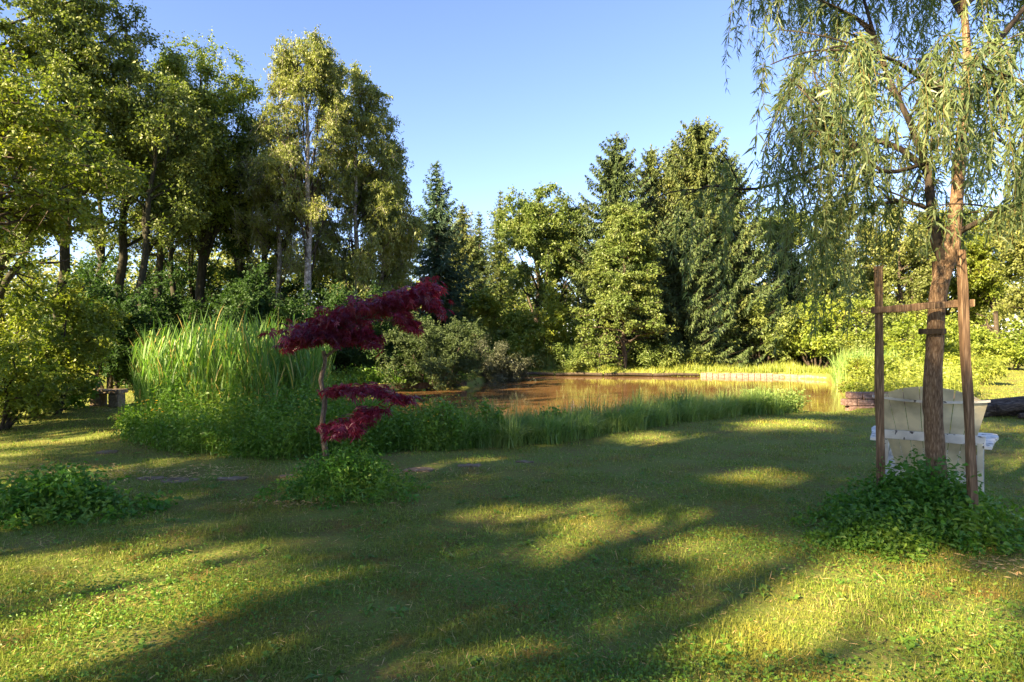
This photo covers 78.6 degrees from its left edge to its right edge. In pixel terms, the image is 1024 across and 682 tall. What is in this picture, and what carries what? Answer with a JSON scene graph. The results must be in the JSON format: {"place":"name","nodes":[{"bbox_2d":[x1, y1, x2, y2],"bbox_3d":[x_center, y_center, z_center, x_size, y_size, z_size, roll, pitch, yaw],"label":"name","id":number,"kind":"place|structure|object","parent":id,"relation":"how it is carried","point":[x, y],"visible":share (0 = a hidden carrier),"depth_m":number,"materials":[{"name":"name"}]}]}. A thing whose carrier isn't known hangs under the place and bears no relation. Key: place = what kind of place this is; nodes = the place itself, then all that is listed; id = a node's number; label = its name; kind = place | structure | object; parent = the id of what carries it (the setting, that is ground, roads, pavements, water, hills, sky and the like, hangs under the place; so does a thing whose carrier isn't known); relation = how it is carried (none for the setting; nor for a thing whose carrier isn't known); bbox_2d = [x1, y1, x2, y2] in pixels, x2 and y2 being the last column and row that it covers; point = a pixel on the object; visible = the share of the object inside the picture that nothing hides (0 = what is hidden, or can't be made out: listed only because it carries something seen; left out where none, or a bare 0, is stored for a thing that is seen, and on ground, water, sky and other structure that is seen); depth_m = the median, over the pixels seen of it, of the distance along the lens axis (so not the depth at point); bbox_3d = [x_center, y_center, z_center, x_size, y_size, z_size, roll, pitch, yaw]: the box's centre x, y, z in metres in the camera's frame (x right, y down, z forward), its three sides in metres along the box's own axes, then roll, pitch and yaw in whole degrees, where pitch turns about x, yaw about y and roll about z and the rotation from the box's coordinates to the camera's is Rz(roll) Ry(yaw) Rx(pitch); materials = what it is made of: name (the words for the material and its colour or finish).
{"place":"outdoors","nodes":[
{"label":"outdoors","id":0,"kind":"place"},
{"bbox_2d":[0,343,1023,681],"bbox_3d":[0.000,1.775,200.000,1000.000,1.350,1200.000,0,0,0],"label":"ground","id":1,"kind":"structure","parent":0,"point":[354,613],"depth_m":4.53,"materials":[{"name":"green plant"}]},
{"bbox_2d":[0,292,82,430],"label":"leafy bush","id":2,"kind":"object","parent":1,"relation":"on","point":[34,387],"visible":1,"depth_m":10.46,"materials":[{"name":"green plant"}]},
{"bbox_2d":[0,381,86,420],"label":"leafy bush","id":3,"kind":"object","parent":1,"relation":"on","point":[54,405],"visible":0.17,"depth_m":12.01,"materials":[{"name":"green plant"}]},
{"bbox_2d":[0,0,127,351],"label":"broadleaf tree","id":4,"kind":"object","parent":1,"relation":"on","point":[46,13],"visible":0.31,"depth_m":19.94,"materials":[{"name":"green plant"}]},
{"bbox_2d":[22,247,112,331],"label":"thicket","id":5,"kind":"object","parent":1,"relation":"on","point":[77,271],"visible":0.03,"depth_m":33.34,"materials":[{"name":"green plant"}]},
{"bbox_2d":[0,248,135,415],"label":"leafy bush","id":6,"kind":"object","parent":1,"relation":"on","point":[75,349],"visible":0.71,"depth_m":12.42,"materials":[{"name":"green plant"}]},
{"bbox_2d":[0,45,151,303],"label":"beech tree","id":7,"kind":"object","parent":1,"relation":"on","point":[51,193],"visible":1,"depth_m":11.82,"materials":[{"name":"green plant"}]},
{"bbox_2d":[0,0,169,327],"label":"broadleaf tree","id":8,"kind":"object","parent":1,"relation":"on","point":[42,40],"visible":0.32,"depth_m":20.78,"materials":[{"name":"green plant"}]},
{"bbox_2d":[63,375,106,409],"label":"leafy bush","id":9,"kind":"object","parent":1,"relation":"on","point":[79,399],"visible":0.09,"depth_m":13.74,"materials":[{"name":"green plant"}]},
{"bbox_2d":[0,458,182,530],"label":"weed clump","id":10,"kind":"object","parent":1,"relation":"on","point":[65,493],"visible":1,"depth_m":5.39,"materials":[{"name":"green plant"}]},
{"bbox_2d":[38,268,174,388],"bbox_3d":[-12.331,-0.321,19.047,4.477,3.710,3.899,0,0,0],"label":"understorey bush","id":11,"kind":"object","parent":1,"relation":"on","point":[132,322],"visible":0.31,"depth_m":18.57,"materials":[{"name":"green plant"}]},
{"bbox_2d":[90,389,127,407],"bbox_3d":[-9.393,1.315,14.400,0.850,0.400,0.450,0,0,-6],"label":"stone bench","id":12,"kind":"object","parent":1,"relation":"on","point":[113,396],"visible":0.69,"depth_m":14.24,"materials":[{"name":"grey stone"}]},
{"bbox_2d":[74,123,150,370],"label":"broadleaf tree","id":13,"kind":"object","parent":1,"relation":"on","point":[99,250],"visible":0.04,"depth_m":29.87,"materials":[{"name":"green plant"}]},
{"bbox_2d":[26,19,233,381],"bbox_3d":[-13.923,-4.969,23.139,6.788,13.271,6.652,0,0,26],"label":"broadleaf tree","id":14,"kind":"object","parent":1,"relation":"on","point":[122,70],"visible":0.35,"depth_m":22.16,"materials":[{"name":"green plant"}]},
{"bbox_2d":[70,231,193,360],"bbox_3d":[-16.432,-1.554,26.851,5.978,6.203,5.800,0,0,0],"label":"thicket","id":15,"kind":"object","parent":1,"relation":"on","point":[170,303],"visible":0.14,"depth_m":26.86,"materials":[{"name":"green plant"}]},
{"bbox_2d":[84,265,222,385],"bbox_3d":[-11.246,-0.371,20.005,4.459,3.870,4.520,0,0,0],"label":"understorey bush","id":16,"kind":"object","parent":1,"relation":"on","point":[151,304],"visible":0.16,"depth_m":19.36,"materials":[{"name":"green plant"}]},
{"bbox_2d":[88,69,223,384],"bbox_3d":[-12.021,-3.736,21.596,4.302,10.882,4.842,0,0,0],"label":"broadleaf tree","id":17,"kind":"object","parent":1,"relation":"on","point":[155,135],"visible":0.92,"depth_m":21.14,"materials":[{"name":"green plant"}]},
{"bbox_2d":[116,193,197,302],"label":"broadleaf tree","id":18,"kind":"object","parent":1,"relation":"on","point":[171,250],"visible":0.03,"depth_m":29.93,"materials":[{"name":"green plant"}]},
{"bbox_2d":[98,74,236,327],"bbox_3d":[-14.080,-4.536,24.971,5.438,12.409,5.048,0,0,0],"label":"broadleaf tree","id":19,"kind":"object","parent":1,"relation":"on","point":[182,241],"visible":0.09,"depth_m":24.87,"materials":[{"name":"green plant"}]},
{"bbox_2d":[128,253,225,314],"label":"thicket","id":20,"kind":"object","parent":1,"relation":"on","point":[180,285],"visible":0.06,"depth_m":31.83,"materials":[{"name":"green plant"}]},
{"bbox_2d":[155,193,229,301],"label":"broadleaf tree","id":21,"kind":"object","parent":1,"relation":"on","point":[189,254],"visible":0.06,"depth_m":31.82,"materials":[{"name":"green plant"}]},
{"bbox_2d":[127,271,263,383],"bbox_3d":[-9.890,-0.314,19.460,4.377,3.831,4.333,0,0,-23],"label":"understorey bush","id":22,"kind":"object","parent":1,"relation":"on","point":[227,300],"visible":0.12,"depth_m":19.63,"materials":[{"name":"green plant"}]},
{"bbox_2d":[136,26,269,317],"bbox_3d":[-12.821,-5.483,26.104,5.714,14.222,5.791,0,0,0],"label":"broadleaf tree","id":23,"kind":"object","parent":1,"relation":"on","point":[231,98],"visible":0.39,"depth_m":25.53,"materials":[{"name":"green plant"}]},
{"bbox_2d":[164,229,290,323],"bbox_3d":[-12.668,-1.853,27.807,5.953,6.845,5.702,0,0,0],"label":"thicket","id":24,"kind":"object","parent":1,"relation":"on","point":[230,273],"visible":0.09,"depth_m":27.10,"materials":[{"name":"green plant"}]},
{"bbox_2d":[122,296,336,438],"bbox_3d":[-5.048,0.490,11.191,4.156,2.621,4.356,0,0,0],"label":"reed bed","id":25,"kind":"object","parent":1,"relation":"on","point":[210,357],"visible":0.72,"depth_m":9.71,"materials":[{"name":"green plant"}]},
{"bbox_2d":[192,103,288,305],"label":"broadleaf tree","id":26,"kind":"object","parent":1,"relation":"on","point":[239,267],"visible":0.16,"depth_m":26.56,"materials":[{"name":"green plant"}]},
{"bbox_2d":[197,259,295,341],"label":"understorey bush","id":27,"kind":"object","parent":1,"relation":"on","point":[252,281],"visible":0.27,"depth_m":20.53,"materials":[{"name":"green plant"}]},
{"bbox_2d":[210,148,301,288],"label":"broadleaf tree","id":28,"kind":"object","parent":1,"relation":"on","point":[218,267],"visible":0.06,"depth_m":32.95,"materials":[{"name":"green plant"}]},
{"bbox_2d":[214,153,319,285],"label":"broadleaf tree","id":29,"kind":"object","parent":1,"relation":"on","point":[268,241],"visible":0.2,"depth_m":27.03,"materials":[{"name":"green plant"}]},
{"bbox_2d":[223,105,333,307],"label":"birch tree","id":30,"kind":"object","parent":1,"relation":"on","point":[290,227],"visible":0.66,"depth_m":25.39,"materials":[{"name":"green plant"}]},
{"bbox_2d":[108,366,496,460],"bbox_3d":[-3.629,1.398,9.326,6.996,2.114,3.342,0,0,12],"label":"herb border","id":31,"kind":"object","parent":1,"relation":"on","point":[267,436],"visible":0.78,"depth_m":8.48,"materials":[{"name":"green plant"}]},
{"bbox_2d":[242,24,362,312],"bbox_3d":[-8.242,-5.372,25.058,4.618,14.084,5.748,0,0,-21],"label":"birch tree","id":32,"kind":"object","parent":1,"relation":"on","point":[292,83],"visible":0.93,"depth_m":24.40,"materials":[{"name":"green plant"}]},
{"bbox_2d":[270,254,334,318],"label":"thicket","id":33,"kind":"object","parent":1,"relation":"on","point":[293,287],"visible":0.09,"depth_m":29.75,"materials":[{"name":"green plant"}]},
{"bbox_2d":[268,297,338,362],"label":"understorey bush","id":34,"kind":"object","parent":1,"relation":"on","point":[300,316],"visible":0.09,"depth_m":20.88,"materials":[{"name":"green plant"}]},
{"bbox_2d":[246,440,438,509],"bbox_3d":[-1.630,1.283,6.193,1.810,0.559,1.513,0,0,0],"label":"weed clump","id":35,"kind":"object","parent":1,"relation":"on","point":[334,477],"visible":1,"depth_m":6.00,"materials":[{"name":"green plant"}]},
{"bbox_2d":[285,278,400,380],"bbox_3d":[-6.207,-0.366,23.151,4.325,3.829,4.496,0,0,-30],"label":"understorey bush","id":36,"kind":"object","parent":1,"relation":"on","point":[355,356],"visible":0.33,"depth_m":22.44,"materials":[{"name":"green plant"}]},
{"bbox_2d":[257,275,454,461],"bbox_3d":[-1.401,0.468,6.275,1.718,2.216,2.146,0,0,0],"label":"japanese maple","id":37,"kind":"object","parent":1,"relation":"on","point":[337,326],"visible":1,"depth_m":6.00,"materials":[{"name":"red plant"}]},
{"bbox_2d":[290,59,428,301],"bbox_3d":[-6.679,-5.205,27.016,5.681,13.711,5.155,0,0,22],"label":"birch tree","id":38,"kind":"object","parent":1,"relation":"on","point":[368,123],"visible":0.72,"depth_m":26.39,"materials":[{"name":"green plant"}]},
{"bbox_2d":[346,136,431,330],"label":"birch tree","id":39,"kind":"object","parent":1,"relation":"on","point":[399,275],"visible":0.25,"depth_m":28.25,"materials":[{"name":"green plant"}]},
{"bbox_2d":[366,408,412,449],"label":"bank plant","id":40,"kind":"object","parent":1,"relation":"on","point":[390,420],"visible":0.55,"depth_m":8.39,"materials":[{"name":"green plant"}]},
{"bbox_2d":[352,280,434,370],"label":"understorey bush","id":41,"kind":"object","parent":1,"relation":"on","point":[386,327],"visible":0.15,"depth_m":24.09,"materials":[{"name":"green plant"}]},
{"bbox_2d":[329,363,475,384],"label":"bank grass","id":42,"kind":"structure","parent":1,"relation":"on","point":[371,374],"depth_m":21.79,"materials":[{"name":"green plant"}]},
{"bbox_2d":[378,380,466,389],"bbox_3d":[-3.104,1.560,22.079,3.477,0.200,0.288,0,0,-33],"label":"timber plank","id":43,"kind":"object","parent":1,"relation":"on","point":[422,385],"visible":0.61,"depth_m":21.83,"materials":[{"name":"wood"}]},
{"bbox_2d":[370,311,493,391],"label":"willow bush","id":44,"kind":"object","parent":1,"relation":"on","point":[438,369],"visible":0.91,"depth_m":21.80,"materials":[{"name":"green plant"}]},
{"bbox_2d":[416,397,467,445],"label":"bank plant","id":45,"kind":"object","parent":1,"relation":"on","point":[457,428],"visible":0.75,"depth_m":8.52,"materials":[{"name":"green plant"}]},
{"bbox_2d":[395,160,497,358],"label":"spruce tree","id":46,"kind":"object","parent":1,"relation":"on","point":[438,247],"visible":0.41,"depth_m":34.66,"materials":[{"name":"green plant"}]},
{"bbox_2d":[443,200,496,318],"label":"spruce tree","id":47,"kind":"object","parent":1,"relation":"on","point":[469,246],"visible":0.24,"depth_m":41.72,"materials":[{"name":"green plant"}]},
{"bbox_2d":[431,288,508,356],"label":"leafy bush","id":48,"kind":"object","parent":1,"relation":"on","point":[492,334],"visible":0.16,"depth_m":32.43,"materials":[{"name":"green plant"}]},
{"bbox_2d":[468,211,508,329],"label":"spruce tree","id":49,"kind":"object","parent":1,"relation":"on","point":[485,269],"visible":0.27,"depth_m":51.93,"materials":[{"name":"green plant"}]},
{"bbox_2d":[474,397,513,437],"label":"bank plant","id":50,"kind":"object","parent":1,"relation":"on","point":[498,412],"visible":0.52,"depth_m":9.05,"materials":[{"name":"green plant"}]},
{"bbox_2d":[464,334,535,384],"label":"willow bush","id":51,"kind":"object","parent":1,"relation":"on","point":[494,363],"visible":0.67,"depth_m":26.81,"materials":[{"name":"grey plant"}]},
{"bbox_2d":[461,285,546,360],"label":"leafy bush","id":52,"kind":"object","parent":1,"relation":"on","point":[487,304],"visible":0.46,"depth_m":33.01,"materials":[{"name":"green plant"}]},
{"bbox_2d":[483,191,525,330],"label":"spruce tree","id":53,"kind":"object","parent":1,"relation":"on","point":[496,256],"visible":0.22,"depth_m":55.76,"materials":[{"name":"green plant"}]},
{"bbox_2d":[0,416,1023,681],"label":"lawn clover","id":54,"kind":"object","parent":1,"relation":"on","point":[142,644],"visible":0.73,"depth_m":3.56,"materials":[{"name":"green plant"}]},
{"bbox_2d":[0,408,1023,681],"bbox_3d":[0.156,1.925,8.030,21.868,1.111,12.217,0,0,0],"label":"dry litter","id":55,"kind":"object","parent":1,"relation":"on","point":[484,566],"visible":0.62,"depth_m":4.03,"materials":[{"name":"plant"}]},
{"bbox_2d":[4,229,1023,351],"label":"distant wood","id":56,"kind":"object","parent":1,"relation":"on","point":[1003,324],"visible":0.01,"depth_m":66.67,"materials":[{"name":"green plant"}]},
{"bbox_2d":[500,342,549,369],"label":"bank bush","id":57,"kind":"object","parent":1,"relation":"on","point":[537,360],"visible":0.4,"depth_m":31.99,"materials":[{"name":"green plant"}]},
{"bbox_2d":[492,281,588,367],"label":"leafy bush","id":58,"kind":"object","parent":1,"relation":"on","point":[546,329],"visible":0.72,"depth_m":33.04,"materials":[{"name":"green plant"}]},
{"bbox_2d":[486,181,595,339],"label":"broadleaf tree","id":59,"kind":"object","parent":1,"relation":"on","point":[533,232],"visible":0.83,"depth_m":40.25,"materials":[{"name":"green plant"}]},
{"bbox_2d":[536,340,596,371],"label":"bank bush","id":60,"kind":"object","parent":1,"relation":"on","point":[573,363],"visible":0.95,"depth_m":31.75,"materials":[{"name":"green plant"}]},
{"bbox_2d":[550,211,600,330],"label":"broadleaf tree","id":61,"kind":"object","parent":1,"relation":"on","point":[561,278],"visible":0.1,"depth_m":44.58,"materials":[{"name":"green plant"}]},
{"bbox_2d":[513,372,698,375],"bbox_3d":[4.591,1.657,31.298,9.264,0.182,0.293,0,0,6],"label":"timber edging","id":62,"kind":"object","parent":1,"relation":"on","point":[606,374],"visible":0.88,"depth_m":31.17,"materials":[{"name":"brown wood"}]},
{"bbox_2d":[562,131,664,365],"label":"spruce tree","id":63,"kind":"object","parent":1,"relation":"on","point":[616,184],"visible":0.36,"depth_m":37.66,"materials":[{"name":"green plant"}]},
{"bbox_2d":[430,381,811,449],"bbox_3d":[2.255,1.605,11.554,9.723,1.817,3.238,0,0,-37],"label":"sedge strip","id":64,"kind":"object","parent":1,"relation":"on","point":[585,422],"visible":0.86,"depth_m":10.54,"materials":[{"name":"green plant"}]},
{"bbox_2d":[570,200,679,370],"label":"alder tree","id":65,"kind":"object","parent":1,"relation":"on","point":[630,246],"visible":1,"depth_m":31.36,"materials":[{"name":"green plant"}]},
{"bbox_2d":[629,143,671,317],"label":"spruce tree","id":66,"kind":"object","parent":1,"relation":"on","point":[650,160],"visible":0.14,"depth_m":40.59,"materials":[{"name":"green plant"}]},
{"bbox_2d":[629,340,684,369],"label":"bank bush","id":67,"kind":"object","parent":1,"relation":"on","point":[660,357],"visible":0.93,"depth_m":31.92,"materials":[{"name":"green plant"}]},
{"bbox_2d":[647,140,686,314],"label":"spruce tree","id":68,"kind":"object","parent":1,"relation":"on","point":[667,182],"visible":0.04,"depth_m":39.73,"materials":[{"name":"green plant"}]},
{"bbox_2d":[621,207,751,369],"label":"spruce tree","id":69,"kind":"object","parent":1,"relation":"on","point":[673,302],"visible":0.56,"depth_m":33.77,"materials":[{"name":"green plant"}]},
{"bbox_2d":[666,342,716,368],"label":"bank bush","id":70,"kind":"object","parent":1,"relation":"on","point":[690,354],"visible":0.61,"depth_m":32.27,"materials":[{"name":"green plant"}]},
{"bbox_2d":[644,116,778,365],"bbox_3d":[11.421,-5.580,38.004,8.890,16.188,9.329,0,0,0],"label":"spruce tree","id":71,"kind":"object","parent":1,"relation":"on","point":[697,160],"visible":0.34,"depth_m":37.17,"materials":[{"name":"green plant"}]},
{"bbox_2d":[523,342,922,385],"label":"reeds","id":72,"kind":"object","parent":1,"relation":"on","point":[839,376],"visible":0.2,"depth_m":24.62,"materials":[{"name":"plant"}]},
{"bbox_2d":[696,151,798,366],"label":"spruce tree","id":73,"kind":"object","parent":1,"relation":"on","point":[737,276],"visible":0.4,"depth_m":35.93,"materials":[{"name":"green plant"}]},
{"bbox_2d":[701,372,826,378],"bbox_3d":[12.046,1.704,29.975,5.712,0.304,1.358,0,0,30],"label":"stone edging","id":74,"kind":"object","parent":1,"relation":"on","point":[709,374],"visible":0.59,"depth_m":30.24,"materials":[{"name":"grey stone"}]},
{"bbox_2d":[713,281,827,365],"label":"leafy bush","id":75,"kind":"object","parent":1,"relation":"on","point":[757,311],"visible":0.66,"depth_m":34.84,"materials":[{"name":"green plant"}]},
{"bbox_2d":[758,231,809,363],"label":"spruce tree","id":76,"kind":"object","parent":1,"relation":"on","point":[790,297],"visible":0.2,"depth_m":41.57,"materials":[{"name":"green plant"}]},
{"bbox_2d":[749,203,823,317],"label":"broadleaf tree","id":77,"kind":"object","parent":1,"relation":"on","point":[776,226],"visible":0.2,"depth_m":44.61,"materials":[{"name":"green plant"}]},
{"bbox_2d":[770,294,874,368],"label":"leafy bush","id":78,"kind":"object","parent":1,"relation":"on","point":[816,345],"visible":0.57,"depth_m":34.16,"materials":[{"name":"green plant"}]},
{"bbox_2d":[634,0,1023,490],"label":"willow tree","id":79,"kind":"object","parent":1,"relation":"on","point":[828,127],"visible":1,"depth_m":5.01,"materials":[{"name":"green plant"}]},
{"bbox_2d":[787,187,873,364],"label":"spruce tree","id":80,"kind":"object","parent":1,"relation":"on","point":[837,278],"visible":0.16,"depth_m":39.50,"materials":[{"name":"green plant"}]},
{"bbox_2d":[817,290,913,358],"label":"leafy bush","id":81,"kind":"object","parent":1,"relation":"on","point":[887,321],"visible":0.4,"depth_m":33.37,"materials":[{"name":"green plant"}]},
{"bbox_2d":[833,354,898,396],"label":"bank bush","id":82,"kind":"object","parent":1,"relation":"on","point":[857,363],"visible":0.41,"depth_m":15.80,"materials":[{"name":"green plant"}]},
{"bbox_2d":[788,498,950,563],"bbox_3d":[2.589,1.335,4.496,1.086,0.361,0.914,0,0,-33],"label":"weed clump","id":83,"kind":"object","parent":1,"relation":"on","point":[881,528],"visible":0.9,"depth_m":4.47,"materials":[{"name":"green plant"}]},
{"bbox_2d":[837,202,928,327],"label":"broadleaf tree","id":84,"kind":"object","parent":1,"relation":"on","point":[905,232],"visible":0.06,"depth_m":46.85,"materials":[{"name":"green plant"}]},
{"bbox_2d":[841,392,954,410],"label":"retaining wall","id":85,"kind":"structure","parent":1,"relation":"on","point":[852,400],"depth_m":13.93,"materials":[{"name":"stone"}]},
{"bbox_2d":[847,206,950,341],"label":"broadleaf tree","id":86,"kind":"object","parent":1,"relation":"on","point":[918,290],"visible":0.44,"depth_m":41.28,"materials":[{"name":"green plant"}]},
{"bbox_2d":[884,345,923,384],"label":"bank bush","id":87,"kind":"object","parent":1,"relation":"on","point":[906,354],"visible":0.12,"depth_m":17.24,"materials":[{"name":"green plant"}]},
{"bbox_2d":[785,444,1023,558],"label":"weed clump","id":88,"kind":"object","parent":1,"relation":"on","point":[927,499],"visible":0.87,"depth_m":4.71,"materials":[{"name":"green plant"}]},
{"bbox_2d":[832,354,992,406],"bbox_3d":[12.499,1.048,19.877,4.248,1.180,15.611,0,0,26],"label":"bank growth","id":89,"kind":"object","parent":1,"relation":"on","point":[952,380],"visible":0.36,"depth_m":15.02,"materials":[{"name":"plant"}]},
{"bbox_2d":[867,311,971,365],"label":"leafy bush","id":90,"kind":"object","parent":1,"relation":"on","point":[901,330],"visible":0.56,"depth_m":30.75,"materials":[{"name":"green plant"}]},
{"bbox_2d":[871,250,978,530],"bbox_3d":[3.294,0.408,5.157,0.686,2.196,0.812,0,0,18],"label":"tree stake frame","id":91,"kind":"object","parent":1,"relation":"on","point":[963,303],"visible":0.76,"depth_m":4.74,"materials":[{"name":"brown wood"}]},
{"bbox_2d":[870,387,998,497],"bbox_3d":[3.967,0.954,5.933,1.040,1.092,1.058,0,0,36],"label":"adirondack chair","id":92,"kind":"object","parent":1,"relation":"on","point":[914,434],"visible":0.48,"depth_m":5.67,"materials":[{"name":"beige paint"}]},
{"bbox_2d":[893,206,1014,350],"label":"broadleaf tree","id":93,"kind":"object","parent":1,"relation":"on","point":[970,253],"visible":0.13,"depth_m":44.27,"materials":[{"name":"green plant"}]},
{"bbox_2d":[908,313,1012,365],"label":"leafy bush","id":94,"kind":"object","parent":1,"relation":"on","point":[974,329],"visible":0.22,"depth_m":31.88,"materials":[{"name":"green plant"}]},
{"bbox_2d":[949,339,1010,385],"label":"bank bush","id":95,"kind":"object","parent":1,"relation":"on","point":[997,367],"visible":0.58,"depth_m":20.66,"materials":[{"name":"green plant"}]},
{"bbox_2d":[948,200,1023,338],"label":"broadleaf tree","id":96,"kind":"object","parent":1,"relation":"on","point":[981,271],"visible":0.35,"depth_m":43.24,"materials":[{"name":"green plant"}]},
{"bbox_2d":[971,319,1023,369],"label":"leafy bush","id":97,"kind":"object","parent":1,"relation":"on","point":[1015,349],"visible":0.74,"depth_m":31.50,"materials":[{"name":"green plant"}]},
{"bbox_2d":[978,196,1023,318],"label":"broadleaf tree","id":98,"kind":"object","parent":1,"relation":"on","point":[1013,302],"visible":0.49,"depth_m":38.25,"materials":[{"name":"green plant"}]},
{"bbox_2d":[982,396,1023,417],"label":"fallen log","id":99,"kind":"object","parent":1,"relation":"on","point":[1010,406],"visible":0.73,"depth_m":12.07,"materials":[{"name":"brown wood"}]},
{"bbox_2d":[0,0,1023,338],"label":"sky","id":100,"kind":"structure","parent":0,"point":[523,94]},
{"bbox_2d":[331,375,844,429],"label":"water","id":101,"kind":"structure","parent":0,"point":[824,396],"depth_m":22.12,"materials":[{"name":"brown liquid"}]},
{"bbox_2d":[489,360,836,376],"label":"bank grass","id":102,"kind":"structure","parent":0,"point":[785,368],"depth_m":31.30,"materials":[{"name":"plant"}]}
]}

